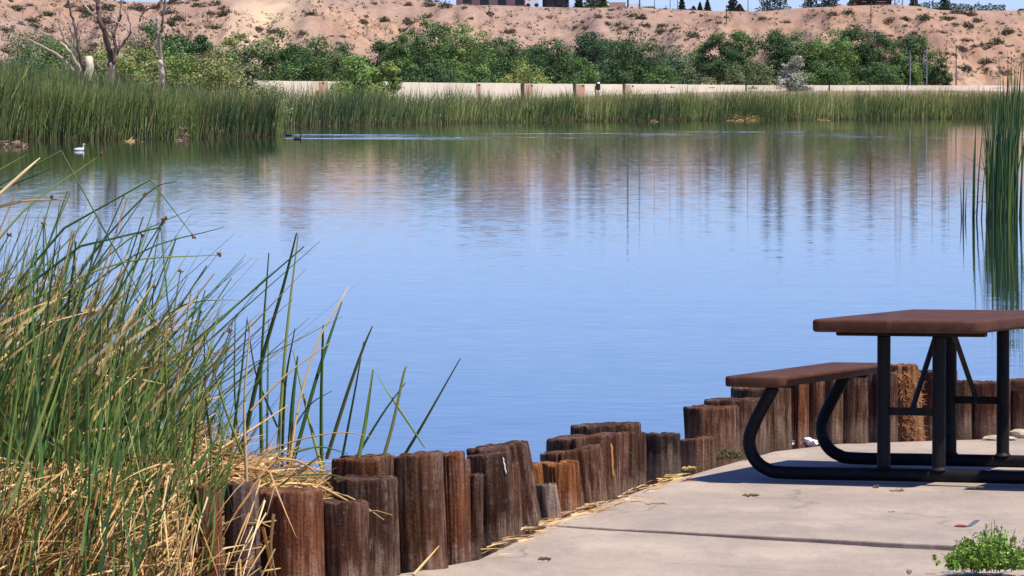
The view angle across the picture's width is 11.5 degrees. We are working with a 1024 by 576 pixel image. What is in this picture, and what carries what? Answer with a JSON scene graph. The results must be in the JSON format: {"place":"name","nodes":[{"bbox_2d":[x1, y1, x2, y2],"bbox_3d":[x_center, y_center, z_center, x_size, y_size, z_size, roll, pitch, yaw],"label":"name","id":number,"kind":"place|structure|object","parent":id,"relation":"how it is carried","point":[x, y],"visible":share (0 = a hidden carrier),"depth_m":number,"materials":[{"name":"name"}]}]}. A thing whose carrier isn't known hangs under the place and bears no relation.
{"place":"outdoors","nodes":[
{"label":"outdoors","id":0,"kind":"place"},
{"bbox_2d":[0,119,1023,475],"bbox_3d":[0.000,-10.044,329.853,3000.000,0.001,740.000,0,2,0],"label":"lake","id":1,"kind":"structure","parent":0,"point":[542,283],"depth_m":69.08,"materials":[{"name":"blue liquid"}]},
{"bbox_2d":[956,50,1023,221],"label":"bulrush clump","id":2,"kind":"object","parent":1,"relation":"in","point":[1001,169],"visible":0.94,"depth_m":87.75,"materials":[{"name":"plant"}]},
{"bbox_2d":[0,0,1023,96],"bbox_3d":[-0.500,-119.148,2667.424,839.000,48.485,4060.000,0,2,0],"label":"hillside","id":3,"kind":"structure","parent":0,"point":[330,26],"depth_m":822.94,"materials":[{"name":"soil"}]},
{"bbox_2d":[456,0,526,6],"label":"house","id":4,"kind":"structure","parent":3,"relation":"on","point":[503,2],"depth_m":882.77,"materials":[{"name":"beige paint"}]},
{"bbox_2d":[0,0,1023,81],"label":"dry tufts","id":5,"kind":"object","parent":3,"relation":"on","point":[618,8],"visible":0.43,"depth_m":816.13,"materials":[{"name":"green plant"}]},
{"bbox_2d":[542,0,568,6],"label":"house","id":6,"kind":"structure","parent":3,"relation":"on","point":[552,3],"depth_m":878.77,"materials":[{"name":"brown"}]},
{"bbox_2d":[589,38,625,83],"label":"broadleaf tree","id":7,"kind":"object","parent":3,"relation":"on","point":[610,44],"visible":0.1,"depth_m":658.04,"materials":[{"name":"green plant"}]},
{"bbox_2d":[656,45,703,84],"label":"shrub","id":8,"kind":"object","parent":3,"relation":"on","point":[685,68],"visible":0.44,"depth_m":644.11,"materials":[{"name":"green plant"}]},
{"bbox_2d":[682,42,716,84],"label":"broadleaf tree","id":9,"kind":"object","parent":3,"relation":"on","point":[705,80],"visible":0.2,"depth_m":676.35,"materials":[{"name":"green plant"}]},
{"bbox_2d":[693,32,743,84],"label":"broadleaf tree","id":10,"kind":"object","parent":3,"relation":"on","point":[714,66],"visible":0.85,"depth_m":655.13,"materials":[{"name":"green plant"}]},
{"bbox_2d":[723,30,763,83],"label":"broadleaf tree","id":11,"kind":"object","parent":3,"relation":"on","point":[740,37],"visible":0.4,"depth_m":666.77,"materials":[{"name":"green plant"}]},
{"bbox_2d":[720,60,776,84],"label":"shrub","id":12,"kind":"object","parent":3,"relation":"on","point":[736,77],"visible":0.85,"depth_m":641.97,"materials":[{"name":"green plant"}]},
{"bbox_2d":[754,0,778,10],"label":"conifer","id":13,"kind":"object","parent":3,"relation":"on","point":[768,3],"visible":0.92,"depth_m":872.29,"materials":[{"name":"green plant"}]},
{"bbox_2d":[743,25,801,84],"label":"broadleaf tree","id":14,"kind":"object","parent":3,"relation":"on","point":[776,57],"visible":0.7,"depth_m":663.62,"materials":[{"name":"green plant"}]},
{"bbox_2d":[782,29,830,82],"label":"broadleaf tree","id":15,"kind":"object","parent":3,"relation":"on","point":[795,38],"visible":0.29,"depth_m":673.65,"materials":[{"name":"green plant"}]},
{"bbox_2d":[803,60,853,84],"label":"shrub","id":16,"kind":"object","parent":3,"relation":"on","point":[834,75],"visible":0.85,"depth_m":649.46,"materials":[{"name":"green plant"}]},
{"bbox_2d":[801,26,865,84],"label":"broadleaf tree","id":17,"kind":"object","parent":3,"relation":"on","point":[839,50],"visible":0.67,"depth_m":671.83,"materials":[{"name":"green plant"}]},
{"bbox_2d":[837,23,877,84],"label":"broadleaf tree","id":18,"kind":"object","parent":3,"relation":"on","point":[854,33],"visible":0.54,"depth_m":679.42,"materials":[{"name":"green plant"}]},
{"bbox_2d":[847,62,902,84],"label":"shrub","id":19,"kind":"object","parent":3,"relation":"on","point":[885,78],"visible":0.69,"depth_m":653.12,"materials":[{"name":"green plant"}]},
{"bbox_2d":[854,30,903,83],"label":"broadleaf tree","id":20,"kind":"object","parent":3,"relation":"on","point":[886,45],"visible":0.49,"depth_m":675.09,"materials":[{"name":"green plant"}]},
{"bbox_2d":[886,57,925,84],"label":"shrub","id":21,"kind":"object","parent":3,"relation":"on","point":[916,75],"visible":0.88,"depth_m":655.06,"materials":[{"name":"green plant"}]},
{"bbox_2d":[890,30,944,84],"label":"broadleaf tree","id":22,"kind":"object","parent":3,"relation":"on","point":[914,45],"visible":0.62,"depth_m":675.65,"materials":[{"name":"green plant"}]},
{"bbox_2d":[930,57,954,84],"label":"shrub","id":23,"kind":"object","parent":3,"relation":"on","point":[943,78],"visible":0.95,"depth_m":673.34,"materials":[{"name":"green plant"}]},
{"bbox_2d":[919,1,1005,10],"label":"hedge","id":24,"kind":"object","parent":3,"relation":"on","point":[971,7],"visible":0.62,"depth_m":870.62,"materials":[{"name":"green plant"}]},
{"bbox_2d":[115,0,1023,11],"label":"sky","id":25,"kind":"structure","parent":0,"point":[716,5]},
{"bbox_2d":[269,76,1023,126],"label":"shore","id":26,"kind":"structure","parent":0,"point":[845,92],"depth_m":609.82,"materials":[{"name":"green plant"}]},
{"bbox_2d":[0,43,77,76],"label":"shrub","id":27,"kind":"object","parent":26,"relation":"on","point":[30,55],"visible":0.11,"depth_m":317.20,"materials":[{"name":"green plant"}]},
{"bbox_2d":[1,24,84,72],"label":"broadleaf tree","id":28,"kind":"object","parent":26,"relation":"on","point":[45,38],"visible":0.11,"depth_m":371.63,"materials":[{"name":"green plant"}]},
{"bbox_2d":[7,0,93,83],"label":"dead tree","id":29,"kind":"object","parent":26,"relation":"on","point":[88,61],"visible":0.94,"depth_m":299.50,"materials":[{"name":"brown wood"}]},
{"bbox_2d":[31,41,106,78],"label":"shrub","id":30,"kind":"object","parent":26,"relation":"on","point":[53,47],"visible":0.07,"depth_m":344.18,"materials":[{"name":"green plant"}]},
{"bbox_2d":[61,49,107,82],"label":"shrub","id":31,"kind":"object","parent":26,"relation":"on","point":[96,66],"visible":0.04,"depth_m":321.45,"materials":[{"name":"green plant"}]},
{"bbox_2d":[83,26,149,81],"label":"broadleaf tree","id":32,"kind":"object","parent":26,"relation":"on","point":[103,52],"visible":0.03,"depth_m":351.08,"materials":[{"name":"green plant"}]},
{"bbox_2d":[80,0,161,82],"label":"dead tree","id":33,"kind":"object","parent":26,"relation":"on","point":[112,56],"visible":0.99,"depth_m":299.50,"materials":[{"name":"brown wood"}]},
{"bbox_2d":[103,54,151,88],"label":"shrub","id":34,"kind":"object","parent":26,"relation":"on","point":[129,64],"visible":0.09,"depth_m":316.58,"materials":[{"name":"green plant"}]},
{"bbox_2d":[105,42,172,91],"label":"shrub","id":35,"kind":"object","parent":26,"relation":"on","point":[141,53],"visible":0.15,"depth_m":337.19,"materials":[{"name":"green plant"}]},
{"bbox_2d":[0,50,295,141],"bbox_3d":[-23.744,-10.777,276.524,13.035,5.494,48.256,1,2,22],"label":"reed bed","id":36,"kind":"object","parent":26,"relation":"on","point":[53,109],"visible":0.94,"depth_m":270.81,"materials":[{"name":"green plant"}]},
{"bbox_2d":[128,0,180,87],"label":"dead tree","id":37,"kind":"object","parent":26,"relation":"on","point":[161,63],"visible":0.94,"depth_m":299.51,"materials":[{"name":"grey wood"}]},
{"bbox_2d":[117,17,198,86],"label":"broadleaf tree","id":38,"kind":"object","parent":26,"relation":"on","point":[151,32],"visible":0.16,"depth_m":429.42,"materials":[{"name":"green plant"}]},
{"bbox_2d":[154,31,213,81],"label":"broadleaf tree","id":39,"kind":"object","parent":26,"relation":"on","point":[186,42],"visible":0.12,"depth_m":434.52,"materials":[{"name":"green plant"}]},
{"bbox_2d":[151,53,220,95],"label":"shrub","id":40,"kind":"object","parent":26,"relation":"on","point":[185,61],"visible":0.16,"depth_m":344.29,"materials":[{"name":"green plant"}]},
{"bbox_2d":[187,33,215,63],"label":"broadleaf tree","id":41,"kind":"object","parent":26,"relation":"on","point":[203,43],"visible":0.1,"depth_m":468.98,"materials":[{"name":"green plant"}]},
{"bbox_2d":[168,58,267,99],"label":"shrub","id":42,"kind":"object","parent":26,"relation":"on","point":[218,70],"visible":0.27,"depth_m":321.12,"materials":[{"name":"green plant"}]},
{"bbox_2d":[181,45,264,89],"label":"shrub","id":43,"kind":"object","parent":26,"relation":"on","point":[219,54],"visible":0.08,"depth_m":399.42,"materials":[{"name":"green plant"}]},
{"bbox_2d":[219,30,253,79],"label":"broadleaf tree","id":44,"kind":"object","parent":26,"relation":"on","point":[230,41],"visible":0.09,"depth_m":469.05,"materials":[{"name":"green plant"}]},
{"bbox_2d":[236,63,272,101],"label":"shrub","id":45,"kind":"object","parent":26,"relation":"on","point":[255,70],"visible":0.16,"depth_m":329.38,"materials":[{"name":"green plant"}]},
{"bbox_2d":[229,39,295,121],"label":"broadleaf tree","id":46,"kind":"object","parent":26,"relation":"on","point":[259,48],"visible":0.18,"depth_m":349.64,"materials":[{"name":"green plant"}]},
{"bbox_2d":[252,26,311,80],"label":"broadleaf tree","id":47,"kind":"object","parent":26,"relation":"on","point":[274,58],"visible":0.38,"depth_m":546.07,"materials":[{"name":"green plant"}]},
{"bbox_2d":[275,33,350,80],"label":"broadleaf tree","id":48,"kind":"object","parent":26,"relation":"on","point":[313,62],"visible":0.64,"depth_m":533.25,"materials":[{"name":"green plant"}]},
{"bbox_2d":[326,43,367,80],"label":"broadleaf tree","id":49,"kind":"object","parent":26,"relation":"on","point":[341,47],"visible":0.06,"depth_m":552.37,"materials":[{"name":"green plant"}]},
{"bbox_2d":[324,53,393,114],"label":"shrub","id":50,"kind":"object","parent":26,"relation":"on","point":[355,64],"visible":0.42,"depth_m":484.72,"materials":[{"name":"green plant"}]},
{"bbox_2d":[363,38,390,69],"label":"broadleaf tree","id":51,"kind":"object","parent":26,"relation":"on","point":[379,48],"visible":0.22,"depth_m":583.24,"materials":[{"name":"green plant"}]},
{"bbox_2d":[363,61,403,98],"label":"shrub","id":52,"kind":"object","parent":26,"relation":"on","point":[387,70],"visible":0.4,"depth_m":481.19,"materials":[{"name":"green plant"}]},
{"bbox_2d":[380,32,418,81],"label":"broadleaf tree","id":53,"kind":"object","parent":26,"relation":"on","point":[394,49],"visible":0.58,"depth_m":570.06,"materials":[{"name":"green plant"}]},
{"bbox_2d":[389,11,465,82],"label":"broadleaf tree","id":54,"kind":"object","parent":26,"relation":"on","point":[423,52],"visible":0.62,"depth_m":574.71,"materials":[{"name":"green plant"}]},
{"bbox_2d":[396,59,458,82],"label":"shrub","id":55,"kind":"object","parent":26,"relation":"on","point":[438,75],"visible":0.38,"depth_m":557.11,"materials":[{"name":"green plant"}]},
{"bbox_2d":[428,20,503,82],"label":"broadleaf tree","id":56,"kind":"object","parent":26,"relation":"on","point":[469,54],"visible":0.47,"depth_m":582.85,"materials":[{"name":"green plant"}]},
{"bbox_2d":[448,62,495,82],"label":"shrub","id":57,"kind":"object","parent":26,"relation":"on","point":[481,77],"visible":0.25,"depth_m":571.95,"materials":[{"name":"green plant"}]},
{"bbox_2d":[478,36,534,82],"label":"broadleaf tree","id":58,"kind":"object","parent":26,"relation":"on","point":[501,72],"visible":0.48,"depth_m":603.24,"materials":[{"name":"green plant"}]},
{"bbox_2d":[495,60,553,83],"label":"shrub","id":59,"kind":"object","parent":26,"relation":"on","point":[533,77],"visible":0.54,"depth_m":587.38,"materials":[{"name":"green plant"}]},
{"bbox_2d":[526,36,587,83],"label":"broadleaf tree","id":60,"kind":"object","parent":26,"relation":"on","point":[552,68],"visible":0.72,"depth_m":629.16,"materials":[{"name":"green plant"}]},
{"bbox_2d":[556,57,601,83],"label":"shrub","id":61,"kind":"object","parent":26,"relation":"on","point":[589,76],"visible":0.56,"depth_m":605.37,"materials":[{"name":"green plant"}]},
{"bbox_2d":[557,32,617,83],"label":"broadleaf tree","id":62,"kind":"object","parent":26,"relation":"on","point":[592,51],"visible":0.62,"depth_m":632.57,"materials":[{"name":"green plant"}]},
{"bbox_2d":[596,61,637,83],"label":"shrub","id":63,"kind":"object","parent":26,"relation":"on","point":[622,78],"visible":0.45,"depth_m":612.89,"materials":[{"name":"green plant"}]},
{"bbox_2d":[220,81,1023,105],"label":"boundary wall","id":64,"kind":"structure","parent":26,"relation":"on","point":[424,87],"depth_m":592.16,"materials":[{"name":"concrete"}]},
{"bbox_2d":[610,27,676,83],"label":"broadleaf tree","id":65,"kind":"object","parent":26,"relation":"on","point":[633,63],"visible":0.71,"depth_m":634.41,"materials":[{"name":"green plant"}]},
{"bbox_2d":[643,65,687,83],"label":"shrub","id":66,"kind":"object","parent":26,"relation":"on","point":[652,78],"visible":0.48,"depth_m":623.57,"materials":[{"name":"green plant"}]},
{"bbox_2d":[773,55,816,90],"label":"shrub","id":67,"kind":"object","parent":26,"relation":"on","point":[795,80],"visible":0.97,"depth_m":627.99,"materials":[{"name":"grey plant"}]},
{"bbox_2d":[399,438,1023,575],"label":"pavement","id":68,"kind":"structure","parent":0,"point":[713,522],"depth_m":20.62,"materials":[{"name":"concrete"}]},
{"bbox_2d":[481,472,702,557],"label":"straw litter","id":69,"kind":"object","parent":68,"relation":"on","point":[594,510],"visible":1,"depth_m":21.11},
{"bbox_2d":[716,447,763,460],"bbox_3d":[1.071,0.821,25.155,0.295,0.070,0.359,2,3,40],"label":"weed","id":70,"kind":"object","parent":68,"relation":"on","point":[722,454],"visible":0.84,"depth_m":25.14,"materials":[{"name":"green plant"}]},
{"bbox_2d":[725,309,1023,483],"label":"picnic table","id":71,"kind":"object","parent":68,"relation":"on","point":[944,329],"visible":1,"depth_m":23.48,"materials":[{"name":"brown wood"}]},
{"bbox_2d":[932,521,1023,571],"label":"weed","id":72,"kind":"object","parent":68,"relation":"on","point":[990,555],"visible":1,"depth_m":18.57,"materials":[{"name":"green plant"}]},
{"bbox_2d":[1009,429,1023,438],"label":"stone","id":73,"kind":"object","parent":68,"relation":"on","point":[1018,433],"visible":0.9,"depth_m":27.18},
{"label":"bank ground","id":74,"kind":"structure","parent":0,"visible":0},
{"bbox_2d":[188,484,222,575],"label":"log post","id":75,"kind":"object","parent":74,"relation":"on","point":[216,548],"visible":0.62,"depth_m":17.82,"materials":[{"name":"wood"}]},
{"bbox_2d":[0,150,460,575],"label":"bulrush clump","id":76,"kind":"object","parent":74,"relation":"on","point":[103,474],"visible":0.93,"depth_m":18.02,"materials":[{"name":"plant"}]},
{"bbox_2d":[224,482,259,575],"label":"log post","id":77,"kind":"object","parent":74,"relation":"on","point":[235,501],"visible":0.84,"depth_m":17.98,"materials":[{"name":"wood"}]},
{"bbox_2d":[259,486,324,575],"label":"log post","id":78,"kind":"object","parent":74,"relation":"on","point":[302,554],"visible":0.84,"depth_m":18.10,"materials":[{"name":"wood"}]},
{"bbox_2d":[323,499,368,575],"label":"log post","id":79,"kind":"object","parent":74,"relation":"on","point":[346,537],"visible":1,"depth_m":18.18,"materials":[{"name":"wood"}]},
{"bbox_2d":[331,453,395,497],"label":"log post","id":80,"kind":"object","parent":74,"relation":"on","point":[370,465],"visible":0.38,"depth_m":18.95,"materials":[{"name":"wood"}]},
{"bbox_2d":[333,474,399,575],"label":"log post","id":81,"kind":"object","parent":74,"relation":"on","point":[378,492],"visible":0.69,"depth_m":18.47,"materials":[{"name":"wood"}]},
{"bbox_2d":[393,450,447,573],"bbox_3d":[-0.325,1.091,18.845,0.227,0.978,0.181,0,2,0],"label":"log post","id":82,"kind":"object","parent":74,"relation":"on","point":[419,475],"visible":0.89,"depth_m":18.76,"materials":[{"name":"wood"}]},
{"bbox_2d":[443,450,467,565],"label":"log post","id":83,"kind":"object","parent":74,"relation":"on","point":[455,498],"visible":0.56,"depth_m":19.10,"materials":[{"name":"wood"}]},
{"bbox_2d":[465,459,471,561],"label":"log post","id":84,"kind":"object","parent":74,"relation":"on","point":[467,482],"visible":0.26,"depth_m":19.45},
{"bbox_2d":[470,473,483,560],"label":"log post","id":85,"kind":"object","parent":74,"relation":"on","point":[477,487],"visible":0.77,"depth_m":19.46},
{"bbox_2d":[467,451,515,557],"bbox_3d":[-0.063,1.088,20.127,0.232,0.890,0.182,0,2,0],"label":"log post","id":86,"kind":"object","parent":74,"relation":"on","point":[495,468],"visible":0.59,"depth_m":20.04,"materials":[{"name":"wood"}]},
{"bbox_2d":[466,440,542,537],"bbox_3d":[0.020,1.065,20.823,0.413,0.885,0.260,0,2,0],"label":"log post","id":87,"kind":"object","parent":74,"relation":"on","point":[519,451],"visible":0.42,"depth_m":20.74,"materials":[{"name":"wood"}]},
{"bbox_2d":[512,461,523,541],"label":"log post","id":88,"kind":"object","parent":74,"relation":"on","point":[518,516],"visible":0.2,"depth_m":20.55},
{"bbox_2d":[533,462,543,483],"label":"log post","id":89,"kind":"object","parent":74,"relation":"on","point":[538,471],"visible":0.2,"depth_m":21.11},
{"bbox_2d":[536,482,561,523],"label":"log post","id":90,"kind":"object","parent":74,"relation":"on","point":[548,500],"visible":0.46,"depth_m":20.90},
{"bbox_2d":[541,459,581,517],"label":"log post","id":91,"kind":"object","parent":74,"relation":"on","point":[564,475],"visible":0.41,"depth_m":21.23,"materials":[{"name":"wood"}]},
{"bbox_2d":[540,444,609,510],"bbox_3d":[0.304,1.069,21.940,0.367,0.796,0.255,0,2,0],"label":"log post","id":92,"kind":"object","parent":74,"relation":"on","point":[593,481],"visible":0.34,"depth_m":21.84,"materials":[{"name":"wood"}]},
{"bbox_2d":[546,431,628,501],"bbox_3d":[0.338,1.041,22.290,0.380,0.826,0.253,0,2,0],"label":"log post","id":93,"kind":"object","parent":74,"relation":"on","point":[615,449],"visible":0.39,"depth_m":22.20,"materials":[{"name":"brown wood"}]},
{"bbox_2d":[570,421,640,491],"bbox_3d":[0.426,1.016,23.045,0.329,0.820,0.260,0,2,0],"label":"log post","id":94,"kind":"object","parent":74,"relation":"on","point":[594,428],"visible":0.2,"depth_m":22.95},
{"bbox_2d":[628,432,635,494],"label":"log post","id":95,"kind":"object","parent":74,"relation":"on","point":[632,463],"visible":0.2,"depth_m":22.61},
{"bbox_2d":[637,431,645,491],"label":"log post","id":96,"kind":"object","parent":74,"relation":"on","point":[641,471],"visible":0.19,"depth_m":23.00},
{"bbox_2d":[646,432,680,488],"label":"log post","id":97,"kind":"object","parent":74,"relation":"on","point":[663,454],"visible":0.41,"depth_m":24.06,"materials":[{"name":"wood"}]},
{"bbox_2d":[681,435,715,476],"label":"log post","id":98,"kind":"object","parent":74,"relation":"on","point":[698,453],"visible":0.32,"depth_m":24.67,"materials":[{"name":"wood"}]},
{"bbox_2d":[683,404,740,467],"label":"log post","id":99,"kind":"object","parent":74,"relation":"on","point":[721,423],"visible":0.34,"depth_m":25.80,"materials":[{"name":"wood"}]},
{"bbox_2d":[704,397,768,459],"bbox_3d":[1.146,0.937,26.066,0.341,0.757,0.253,0,2,0],"label":"log post","id":100,"kind":"object","parent":74,"relation":"on","point":[747,405],"visible":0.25,"depth_m":25.96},
{"bbox_2d":[731,387,791,452],"bbox_3d":[1.289,0.906,26.316,0.315,0.800,0.255,0,2,0],"label":"log post","id":101,"kind":"object","parent":74,"relation":"on","point":[780,425],"visible":0.28,"depth_m":26.21,"materials":[{"name":"wood"}]},
{"bbox_2d":[791,383,808,448],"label":"log post","id":102,"kind":"object","parent":74,"relation":"on","point":[800,410],"visible":0.35,"depth_m":26.45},
{"bbox_2d":[809,381,825,446],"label":"log post","id":103,"kind":"object","parent":74,"relation":"on","point":[817,394],"visible":0.24,"depth_m":26.65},
{"bbox_2d":[826,380,843,443],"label":"log post","id":104,"kind":"object","parent":74,"relation":"on","point":[835,428],"visible":0.23,"depth_m":26.65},
{"bbox_2d":[843,378,867,443],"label":"log post","id":105,"kind":"object","parent":74,"relation":"on","point":[855,415],"visible":0.3,"depth_m":26.66,"materials":[{"name":"wood"}]},
{"bbox_2d":[868,372,897,442],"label":"log post","id":106,"kind":"object","parent":74,"relation":"on","point":[872,408],"visible":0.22,"depth_m":26.83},
{"bbox_2d":[891,363,927,441],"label":"log post","id":107,"kind":"object","parent":74,"relation":"on","point":[911,428],"visible":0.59,"depth_m":27.02,"materials":[{"name":"wood"}]},
{"bbox_2d":[919,370,931,440],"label":"log post","id":108,"kind":"object","parent":74,"relation":"on","point":[927,392],"visible":0.15,"depth_m":27.15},
{"bbox_2d":[957,380,971,439],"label":"log post","id":109,"kind":"object","parent":74,"relation":"on","point":[964,421],"visible":0.26,"depth_m":27.19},
{"bbox_2d":[972,380,1010,439],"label":"log post","id":110,"kind":"object","parent":74,"relation":"on","point":[983,420],"visible":0.23,"depth_m":27.19,"materials":[{"name":"wood"}]},
{"bbox_2d":[1009,378,1023,429],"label":"log post","id":111,"kind":"object","parent":74,"relation":"on","point":[1017,409],"visible":0.24,"depth_m":27.25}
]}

